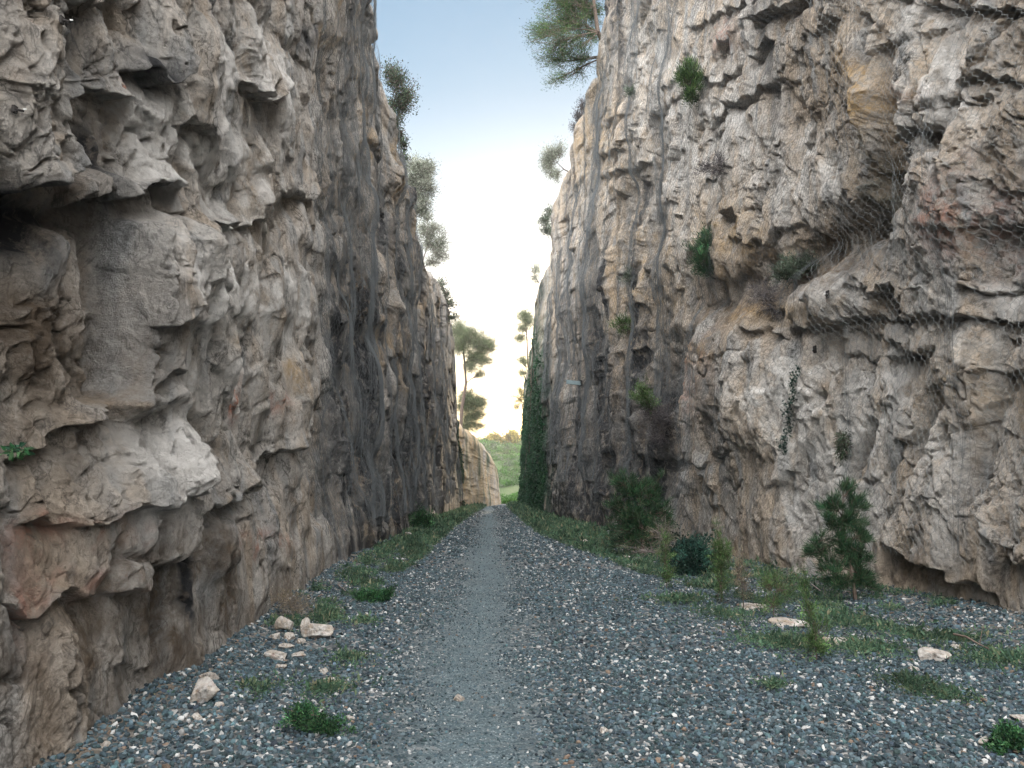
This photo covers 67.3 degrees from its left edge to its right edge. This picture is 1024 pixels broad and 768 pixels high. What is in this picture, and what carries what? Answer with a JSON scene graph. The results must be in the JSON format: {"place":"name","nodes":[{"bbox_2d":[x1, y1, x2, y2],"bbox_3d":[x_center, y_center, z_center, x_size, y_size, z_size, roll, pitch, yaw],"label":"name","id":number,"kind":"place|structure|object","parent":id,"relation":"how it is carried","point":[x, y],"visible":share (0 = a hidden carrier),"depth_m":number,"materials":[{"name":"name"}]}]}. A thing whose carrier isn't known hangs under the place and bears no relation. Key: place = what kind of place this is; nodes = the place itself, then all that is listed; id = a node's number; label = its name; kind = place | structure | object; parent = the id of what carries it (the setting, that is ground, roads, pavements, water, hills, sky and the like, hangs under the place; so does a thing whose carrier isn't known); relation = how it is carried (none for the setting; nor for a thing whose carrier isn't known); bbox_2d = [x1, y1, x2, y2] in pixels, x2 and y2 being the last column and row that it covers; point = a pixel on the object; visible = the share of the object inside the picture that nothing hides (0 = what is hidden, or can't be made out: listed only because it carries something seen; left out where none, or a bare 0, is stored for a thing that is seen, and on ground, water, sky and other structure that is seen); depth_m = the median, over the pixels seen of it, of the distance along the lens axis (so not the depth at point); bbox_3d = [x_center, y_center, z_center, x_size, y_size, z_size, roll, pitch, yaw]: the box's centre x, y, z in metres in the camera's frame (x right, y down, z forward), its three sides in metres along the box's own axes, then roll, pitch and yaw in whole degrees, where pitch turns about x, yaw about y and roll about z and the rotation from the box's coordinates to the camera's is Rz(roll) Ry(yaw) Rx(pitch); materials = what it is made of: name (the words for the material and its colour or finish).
{"place":"outdoors","nodes":[
{"label":"outdoors","id":0,"kind":"place"},
{"bbox_2d":[0,0,461,767],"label":"cliff","id":1,"kind":"structure","parent":0,"point":[162,296],"depth_m":6.02,"materials":[{"name":"beige stone"}]},
{"bbox_2d":[0,427,35,461],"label":"leafy sprig","id":2,"kind":"object","parent":1,"relation":"on","point":[12,449],"visible":1,"depth_m":4.15,"materials":[{"name":"green plant"}]},
{"bbox_2d":[11,105,26,113],"bbox_3d":[-2.594,-1.448,4.054,0.071,0.038,0.028,0,-8,0],"label":"rock bolt","id":3,"kind":"object","parent":1,"relation":"attached to","point":[14,109],"visible":1,"depth_m":4.05,"materials":[{"name":"metal"}]},
{"bbox_2d":[59,15,72,24],"bbox_3d":[-2.531,-2.068,4.372,0.071,0.040,0.030,0,-8,0],"label":"rock bolt","id":4,"kind":"object","parent":1,"relation":"attached to","point":[62,20],"visible":1,"depth_m":4.37,"materials":[{"name":"metal"}]},
{"bbox_2d":[307,0,384,534],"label":"rockfall net","id":5,"kind":"object","parent":1,"relation":"attached to","point":[349,273],"visible":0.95,"depth_m":18.82,"materials":[{"name":"metal"}]},
{"bbox_2d":[343,0,407,526],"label":"rockfall net","id":6,"kind":"object","parent":1,"relation":"attached to","point":[381,388],"visible":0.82,"depth_m":22.45,"materials":[{"name":"metal"}]},
{"bbox_2d":[380,54,422,129],"bbox_3d":[-4.144,-10.615,28.156,2.209,3.080,1.691,0,-8,0],"label":"evergreen shrub","id":7,"kind":"object","parent":1,"relation":"on","point":[396,79],"visible":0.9,"depth_m":28.09,"materials":[{"name":"green plant"}]},
{"bbox_2d":[397,126,413,166],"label":"evergreen shrub","id":8,"kind":"object","parent":1,"relation":"on","point":[403,145],"visible":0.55,"depth_m":29.47,"materials":[{"name":"green plant"}]},
{"bbox_2d":[387,144,430,517],"bbox_3d":[-4.152,-1.442,31.662,1.148,13.362,12.276,0,-8,-1],"label":"rockfall net","id":9,"kind":"object","parent":1,"relation":"attached to","point":[412,275],"visible":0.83,"depth_m":30.74,"materials":[{"name":"metal"}]},
{"bbox_2d":[405,150,444,223],"bbox_3d":[-4.364,-9.338,36.700,2.567,3.893,2.210,0,-8,0],"label":"olive tree","id":10,"kind":"object","parent":1,"relation":"on","point":[420,174],"visible":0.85,"depth_m":36.43,"materials":[{"name":"green plant"}]},
{"bbox_2d":[416,209,457,270],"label":"tree","id":11,"kind":"object","parent":1,"relation":"on","point":[436,246],"visible":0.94,"depth_m":46.45,"materials":[{"name":"green plant"}]},
{"bbox_2d":[425,292,462,505],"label":"rockfall net","id":12,"kind":"object","parent":1,"relation":"attached to","point":[439,420],"visible":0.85,"depth_m":46.82,"materials":[{"name":"metal"}]},
{"bbox_2d":[436,271,461,326],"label":"brow shrub","id":13,"kind":"object","parent":1,"relation":"on","point":[447,293],"visible":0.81,"depth_m":53.22,"materials":[{"name":"green plant"}]},
{"bbox_2d":[457,420,465,506],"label":"net","id":14,"kind":"object","parent":1,"relation":"attached to","point":[461,461],"visible":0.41,"depth_m":60.73,"materials":[{"name":"grey"}]},
{"bbox_2d":[370,0,605,438],"label":"sky","id":15,"kind":"structure","parent":0,"point":[484,112],"materials":[{"name":"white"}]},
{"bbox_2d":[32,447,1023,767],"bbox_3d":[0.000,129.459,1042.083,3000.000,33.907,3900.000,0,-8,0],"label":"ground","id":16,"kind":"structure","parent":0,"point":[468,681],"depth_m":6.25,"materials":[{"name":"grey gravel"}]},
{"bbox_2d":[100,741,110,747],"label":"fallen stone","id":17,"kind":"object","parent":16,"relation":"on","point":[106,743],"visible":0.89,"depth_m":4.52,"materials":[{"name":"beige stone"}]},
{"bbox_2d":[189,676,219,702],"bbox_3d":[-2.189,2.211,5.519,0.220,0.212,0.212,0,-8,0],"label":"fallen stone","id":18,"kind":"object","parent":16,"relation":"on","point":[206,689],"visible":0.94,"depth_m":5.45,"materials":[{"name":"beige stone"}]},
{"bbox_2d":[198,672,218,679],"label":"fallen stone","id":19,"kind":"object","parent":16,"relation":"on","point":[212,676],"visible":0.61,"depth_m":6.08,"materials":[{"name":"beige stone"}]},
{"bbox_2d":[214,702,223,706],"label":"fallen stone","id":20,"kind":"object","parent":16,"relation":"on","point":[218,704],"visible":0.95,"depth_m":5.42,"materials":[{"name":"white stone"}]},
{"bbox_2d":[269,632,279,639],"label":"fallen stone","id":21,"kind":"object","parent":16,"relation":"on","point":[275,636],"visible":0.82,"depth_m":7.87,"materials":[{"name":"beige stone"}]},
{"bbox_2d":[263,649,286,660],"bbox_3d":[-2.184,2.535,7.157,0.225,0.114,0.212,-3,-9,24],"label":"fallen stone","id":22,"kind":"object","parent":16,"relation":"on","point":[276,655],"visible":0.77,"depth_m":7.10,"materials":[{"name":"beige stone"}]},
{"bbox_2d":[275,664,286,668],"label":"fallen stone","id":23,"kind":"object","parent":16,"relation":"on","point":[283,666],"visible":0.87,"depth_m":6.74,"materials":[{"name":"beige stone"}]},
{"bbox_2d":[274,616,293,630],"bbox_3d":[-2.485,2.603,8.371,0.192,0.166,0.166,-3,-8,22],"label":"fallen stone","id":24,"kind":"object","parent":16,"relation":"on","point":[281,622],"visible":1,"depth_m":8.32,"materials":[{"name":"beige stone"}]},
{"bbox_2d":[278,643,294,647],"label":"fallen stone","id":25,"kind":"object","parent":16,"relation":"on","point":[284,645],"visible":0.89,"depth_m":7.57,"materials":[{"name":"beige stone"}]},
{"bbox_2d":[268,574,321,615],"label":"dry plant","id":26,"kind":"object","parent":16,"relation":"on","point":[286,600],"visible":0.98,"depth_m":9.22,"materials":[{"name":"brown plant"}]},
{"bbox_2d":[292,651,305,656],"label":"fallen stone","id":27,"kind":"object","parent":16,"relation":"on","point":[299,654],"visible":0.92,"depth_m":7.27,"materials":[{"name":"beige stone"}]},
{"bbox_2d":[297,638,305,643],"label":"fallen stone","id":28,"kind":"object","parent":16,"relation":"on","point":[301,640],"visible":0.75,"depth_m":7.88,"materials":[{"name":"beige stone"}]},
{"bbox_2d":[300,617,309,635],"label":"fallen stone","id":29,"kind":"object","parent":16,"relation":"on","point":[306,620],"visible":0.42,"depth_m":8.29,"materials":[{"name":"beige stone"}]},
{"bbox_2d":[275,696,359,737],"bbox_3d":[-1.260,2.258,5.126,0.645,0.350,0.385,0,-8,0],"label":"leafy clump","id":30,"kind":"object","parent":16,"relation":"on","point":[304,716],"visible":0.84,"depth_m":5.07,"materials":[{"name":"green plant"}]},
{"bbox_2d":[301,623,333,637],"bbox_3d":[-2.084,2.638,8.238,0.329,0.169,0.211,3,-8,-19],"label":"fallen stone","id":31,"kind":"object","parent":16,"relation":"on","point":[312,630],"visible":0.99,"depth_m":8.17,"materials":[{"name":"beige stone"}]},
{"bbox_2d":[345,716,354,720],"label":"fallen stone","id":32,"kind":"object","parent":16,"relation":"on","point":[349,717],"visible":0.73,"depth_m":5.39,"materials":[{"name":"white stone"}]},
{"bbox_2d":[348,580,397,603],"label":"leafy clump","id":33,"kind":"object","parent":16,"relation":"on","point":[374,595],"visible":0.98,"depth_m":10.90,"materials":[{"name":"green plant"}]},
{"bbox_2d":[408,500,439,527],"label":"green bush","id":34,"kind":"object","parent":16,"relation":"on","point":[419,518],"visible":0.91,"depth_m":28.97,"materials":[{"name":"green plant"}]},
{"bbox_2d":[453,694,464,700],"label":"fallen stone","id":35,"kind":"object","parent":16,"relation":"on","point":[457,697],"visible":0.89,"depth_m":6.00,"materials":[{"name":"beige stone"}]},
{"bbox_2d":[459,423,500,505],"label":"outcrop","id":36,"kind":"object","parent":16,"relation":"on","point":[481,481],"visible":0.09,"depth_m":72.89,"materials":[{"name":"beige stone"}]},
{"bbox_2d":[456,380,493,439],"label":"pine tree","id":37,"kind":"object","parent":36,"relation":"on","point":[473,410],"visible":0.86,"depth_m":76.03,"materials":[{"name":"green plant"}]},
{"bbox_2d":[452,311,506,426],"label":"pine tree","id":38,"kind":"object","parent":36,"relation":"on","point":[465,336],"visible":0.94,"depth_m":74.80,"materials":[{"name":"green plant"}]},
{"bbox_2d":[482,430,504,443],"label":"tree","id":39,"kind":"object","parent":16,"relation":"on","point":[493,436],"visible":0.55,"depth_m":204.06,"materials":[{"name":"green plant"}]},
{"bbox_2d":[477,437,521,503],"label":"scrub","id":40,"kind":"object","parent":16,"relation":"on","point":[506,448],"visible":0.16,"depth_m":168.46,"materials":[{"name":"green plant"}]},
{"bbox_2d":[502,426,520,444],"label":"tree","id":41,"kind":"object","parent":16,"relation":"on","point":[511,436],"visible":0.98,"depth_m":204.18,"materials":[{"name":"green plant"}]},
{"bbox_2d":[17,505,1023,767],"bbox_3d":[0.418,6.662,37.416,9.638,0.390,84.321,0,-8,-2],"label":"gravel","id":42,"kind":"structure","parent":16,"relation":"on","point":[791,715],"depth_m":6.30,"materials":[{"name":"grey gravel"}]},
{"bbox_2d":[191,712,202,720],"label":"fallen stone","id":43,"kind":"object","parent":42,"relation":"on","point":[197,716],"visible":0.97,"depth_m":5.18,"materials":[{"name":"white stone"}]},
{"bbox_2d":[284,632,294,641],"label":"fallen stone","id":44,"kind":"object","parent":42,"relation":"on","point":[288,636],"visible":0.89,"depth_m":7.99,"materials":[{"name":"beige stone"}]},
{"bbox_2d":[319,667,327,673],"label":"fallen stone","id":45,"kind":"object","parent":42,"relation":"on","point":[324,671],"visible":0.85,"depth_m":6.63,"materials":[{"name":"beige stone"}]},
{"bbox_2d":[600,727,608,732],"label":"fallen stone","id":46,"kind":"object","parent":42,"relation":"on","point":[603,729],"visible":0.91,"depth_m":5.13,"materials":[{"name":"white stone"}]},
{"bbox_2d":[918,647,951,661],"bbox_3d":[3.973,2.549,7.223,0.299,0.135,0.167,-3,-8,19],"label":"fallen stone","id":47,"kind":"object","parent":42,"relation":"on","point":[924,653],"visible":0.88,"depth_m":7.19,"materials":[{"name":"beige stone"}]},
{"bbox_2d":[953,629,1000,652],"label":"fallen branch","id":48,"kind":"object","parent":42,"relation":"on","point":[967,637],"visible":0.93,"depth_m":7.57,"materials":[{"name":"brown wood"}]},
{"bbox_2d":[154,500,1023,711],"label":"ground cover","id":49,"kind":"object","parent":16,"relation":"on","point":[565,530],"visible":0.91,"depth_m":9.65,"materials":[{"name":"green plant"}]},
{"bbox_2d":[590,466,678,552],"bbox_3d":[3.008,3.104,18.784,2.305,2.252,1.332,0,-8,0],"label":"pine bush","id":50,"kind":"object","parent":16,"relation":"on","point":[633,517],"visible":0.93,"depth_m":18.71,"materials":[{"name":"green plant"}]},
{"bbox_2d":[618,510,686,558],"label":"dead twigs","id":51,"kind":"object","parent":16,"relation":"on","point":[651,551],"visible":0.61,"depth_m":17.23,"materials":[{"name":"plant"}]},
{"bbox_2d":[654,526,678,588],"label":"tall weed","id":52,"kind":"object","parent":16,"relation":"on","point":[667,573],"visible":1,"depth_m":12.44,"materials":[{"name":"green plant"}]},
{"bbox_2d":[658,523,725,576],"bbox_3d":[3.387,3.181,14.550,1.137,1.092,0.975,4,-9,-25],"label":"round bush","id":53,"kind":"object","parent":16,"relation":"on","point":[691,552],"visible":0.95,"depth_m":14.40,"materials":[{"name":"green plant"}]},
{"bbox_2d":[705,517,734,601],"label":"tall weed","id":54,"kind":"object","parent":16,"relation":"on","point":[720,553],"visible":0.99,"depth_m":10.99,"materials":[{"name":"green plant"}]},
{"bbox_2d":[729,543,754,607],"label":"tall weed","id":55,"kind":"object","parent":16,"relation":"on","point":[739,578],"visible":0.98,"depth_m":10.45,"materials":[{"name":"green plant"}]},
{"bbox_2d":[741,603,765,610],"bbox_3d":[3.349,3.073,10.605,0.396,0.097,0.618,-1,-8,10],"label":"fallen stone","id":56,"kind":"object","parent":16,"relation":"on","point":[751,606],"visible":0.55,"depth_m":10.46,"materials":[{"name":"beige stone"}]},
{"bbox_2d":[741,558,801,615],"bbox_3d":[3.253,2.607,9.678,0.794,0.829,0.517,0,-8,0],"label":"tall weed","id":57,"kind":"object","parent":16,"relation":"on","point":[770,583],"visible":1,"depth_m":9.62,"materials":[{"name":"green plant"}]},
{"bbox_2d":[768,617,808,627],"bbox_3d":[3.297,2.852,9.200,0.474,0.090,0.578,0,-8,0],"label":"fallen stone","id":58,"kind":"object","parent":16,"relation":"on","point":[785,621],"visible":0.66,"depth_m":9.06,"materials":[{"name":"beige stone"}]},
{"bbox_2d":[790,561,833,661],"bbox_3d":[2.863,2.184,7.332,0.423,0.984,0.321,-2,-8,15],"label":"tall weed","id":59,"kind":"object","parent":16,"relation":"on","point":[813,639],"visible":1,"depth_m":7.32,"materials":[{"name":"green plant"}]},
{"bbox_2d":[823,637,848,645],"bbox_3d":[3.443,2.706,8.082,0.342,0.070,0.422,0,-8,0],"label":"fallen stone","id":60,"kind":"object","parent":16,"relation":"on","point":[834,639],"visible":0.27,"depth_m":8.05,"materials":[{"name":"beige stone"}]},
{"bbox_2d":[799,474,886,599],"bbox_3d":[4.598,2.158,10.819,1.260,1.825,0.727,0,-8,0],"label":"young pine","id":61,"kind":"object","parent":16,"relation":"on","point":[851,551],"visible":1,"depth_m":10.76,"materials":[{"name":"green plant"}]},
{"bbox_2d":[978,736,988,744],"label":"fallen stone","id":62,"kind":"object","parent":16,"relation":"on","point":[980,741],"visible":0.62,"depth_m":4.84,"materials":[{"name":"beige stone"}]},
{"bbox_2d":[981,717,1023,755],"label":"leafy clump","id":63,"kind":"object","parent":16,"relation":"on","point":[1010,736],"visible":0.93,"depth_m":4.68,"materials":[{"name":"green plant"}]},
{"bbox_2d":[1009,714,1023,720],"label":"fallen stone","id":64,"kind":"object","parent":16,"relation":"on","point":[1018,716],"visible":0.81,"depth_m":5.41,"materials":[{"name":"beige stone"}]},
{"bbox_2d":[522,0,1023,612],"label":"cliff","id":65,"kind":"structure","parent":0,"point":[982,568],"depth_m":13.80,"materials":[{"name":"beige stone"}]},
{"bbox_2d":[508,383,523,413],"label":"pine tree","id":66,"kind":"object","parent":65,"relation":"on","point":[520,401],"visible":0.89,"depth_m":82.50,"materials":[{"name":"green plant"}]},
{"bbox_2d":[506,305,533,380],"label":"pine tree","id":67,"kind":"object","parent":65,"relation":"on","point":[526,318],"visible":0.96,"depth_m":81.22,"materials":[{"name":"green plant"}]},
{"bbox_2d":[517,331,547,509],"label":"ivy curtain","id":68,"kind":"object","parent":65,"relation":"attached to","point":[527,454],"visible":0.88,"depth_m":55.55,"materials":[{"name":"green plant"}]},
{"bbox_2d":[524,261,542,283],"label":"brow shrub","id":69,"kind":"object","parent":65,"relation":"on","point":[535,269],"visible":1,"depth_m":63.75,"materials":[{"name":"green plant"}]},
{"bbox_2d":[531,201,552,238],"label":"brow shrub","id":70,"kind":"object","parent":65,"relation":"on","point":[545,220],"visible":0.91,"depth_m":57.05,"materials":[{"name":"green plant"}]},
{"bbox_2d":[537,137,568,186],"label":"olive tree","id":71,"kind":"object","parent":65,"relation":"on","point":[550,158],"visible":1,"depth_m":49.30,"materials":[{"name":"green plant"}]},
{"bbox_2d":[519,0,604,92],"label":"pine tree","id":72,"kind":"object","parent":65,"relation":"on","point":[574,19],"visible":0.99,"depth_m":34.91,"materials":[{"name":"green plant"}]},
{"bbox_2d":[540,165,584,481],"bbox_3d":[2.459,-2.055,42.848,1.207,15.035,15.246,1,-8,-5],"label":"rockfall net","id":73,"kind":"object","parent":65,"relation":"attached to","point":[557,308],"visible":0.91,"depth_m":38.63,"materials":[{"name":"metal"}]},
{"bbox_2d":[565,380,582,386],"bbox_3d":[2.776,-0.044,33.806,0.839,0.262,0.260,3,-8,-19],"label":"steel bracket","id":74,"kind":"object","parent":65,"relation":"attached to","point":[572,382],"visible":0.95,"depth_m":33.78,"materials":[{"name":"metal"}]},
{"bbox_2d":[568,96,585,135],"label":"brow shrub","id":75,"kind":"object","parent":65,"relation":"on","point":[579,114],"visible":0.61,"depth_m":40.23,"materials":[{"name":"green plant"}]},
{"bbox_2d":[566,0,638,516],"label":"rockfall net","id":76,"kind":"object","parent":65,"relation":"attached to","point":[581,281],"visible":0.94,"depth_m":31.91,"materials":[{"name":"metal"}]},
{"bbox_2d":[605,306,634,338],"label":"cliff shrub","id":77,"kind":"object","parent":65,"relation":"on","point":[622,325],"visible":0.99,"depth_m":27.31,"materials":[{"name":"green plant"}]},
{"bbox_2d":[617,262,635,286],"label":"cliff shrub","id":78,"kind":"object","parent":65,"relation":"on","point":[626,275],"visible":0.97,"depth_m":25.78,"materials":[{"name":"green plant"}]},
{"bbox_2d":[624,83,637,97],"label":"cliff shrub","id":79,"kind":"object","parent":65,"relation":"attached to","point":[631,93],"visible":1,"depth_m":26.24,"materials":[{"name":"green plant"}]},
{"bbox_2d":[627,373,668,435],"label":"cliff shrub","id":80,"kind":"object","parent":65,"relation":"on","point":[643,392],"visible":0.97,"depth_m":21.66,"materials":[{"name":"green plant"}]},
{"bbox_2d":[629,385,680,449],"bbox_3d":[4.078,0.984,21.728,1.914,1.982,1.776,0,-8,0],"label":"dead shrub","id":81,"kind":"object","parent":65,"relation":"on","point":[661,422],"visible":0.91,"depth_m":21.53,"materials":[{"name":"brown plant"}]},
{"bbox_2d":[614,0,707,531],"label":"rockfall net","id":82,"kind":"object","parent":65,"relation":"attached to","point":[659,195],"visible":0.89,"depth_m":23.33,"materials":[{"name":"metal"}]},
{"bbox_2d":[669,54,705,110],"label":"cliff shrub","id":83,"kind":"object","parent":65,"relation":"attached to","point":[690,84],"visible":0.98,"depth_m":19.99,"materials":[{"name":"green plant"}]},
{"bbox_2d":[680,221,717,279],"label":"cliff shrub","id":84,"kind":"object","parent":65,"relation":"on","point":[701,255],"visible":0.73,"depth_m":18.86,"materials":[{"name":"green plant"}]},
{"bbox_2d":[690,147,730,179],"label":"dead shrub","id":85,"kind":"object","parent":65,"relation":"on","point":[707,166],"visible":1,"depth_m":17.96,"materials":[{"name":"grey plant"}]},
{"bbox_2d":[680,0,829,545],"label":"rockfall net","id":86,"kind":"object","parent":65,"relation":"attached to","point":[692,322],"visible":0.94,"depth_m":16.29,"materials":[{"name":"metal"}]},
{"bbox_2d":[742,268,794,319],"bbox_3d":[5.202,-1.751,15.535,1.301,1.110,1.025,0,-8,0],"label":"dead shrub","id":87,"kind":"object","parent":65,"relation":"on","point":[765,295],"visible":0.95,"depth_m":15.51,"materials":[{"name":"brown plant"}]},
{"bbox_2d":[775,365,801,454],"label":"creeper","id":88,"kind":"object","parent":65,"relation":"on","point":[788,418],"visible":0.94,"depth_m":14.30,"materials":[{"name":"green plant"}]},
{"bbox_2d":[768,248,822,288],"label":"cliff shrub","id":89,"kind":"object","parent":65,"relation":"on","point":[788,269],"visible":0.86,"depth_m":14.87,"materials":[{"name":"green plant"}]},
{"bbox_2d":[812,345,816,352],"bbox_3d":[5.434,-0.622,13.873,0.071,0.137,0.100,1,-8,-8],"label":"rock bolt","id":90,"kind":"object","parent":65,"relation":"attached to","point":[814,349],"visible":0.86,"depth_m":13.85,"materials":[{"name":"metal"}]},
{"bbox_2d":[824,290,829,298],"bbox_3d":[5.264,-1.504,12.894,0.071,0.126,0.092,1,-8,-8],"label":"rock bolt","id":91,"kind":"object","parent":65,"relation":"attached to","point":[827,294],"visible":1,"depth_m":12.88,"materials":[{"name":"metal"}]},
{"bbox_2d":[831,427,852,467],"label":"cliff shrub","id":92,"kind":"object","parent":65,"relation":"attached to","point":[841,445],"visible":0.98,"depth_m":12.73,"materials":[{"name":"green plant"}]},
{"bbox_2d":[805,0,976,561],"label":"rockfall net","id":93,"kind":"object","parent":65,"relation":"attached to","point":[841,117],"visible":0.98,"depth_m":11.56,"materials":[{"name":"metal"}]},
{"bbox_2d":[915,0,1023,554],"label":"rockfall net","id":94,"kind":"object","parent":65,"relation":"attached to","point":[979,264],"visible":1,"depth_m":9.51,"materials":[{"name":"metal"}]}
]}

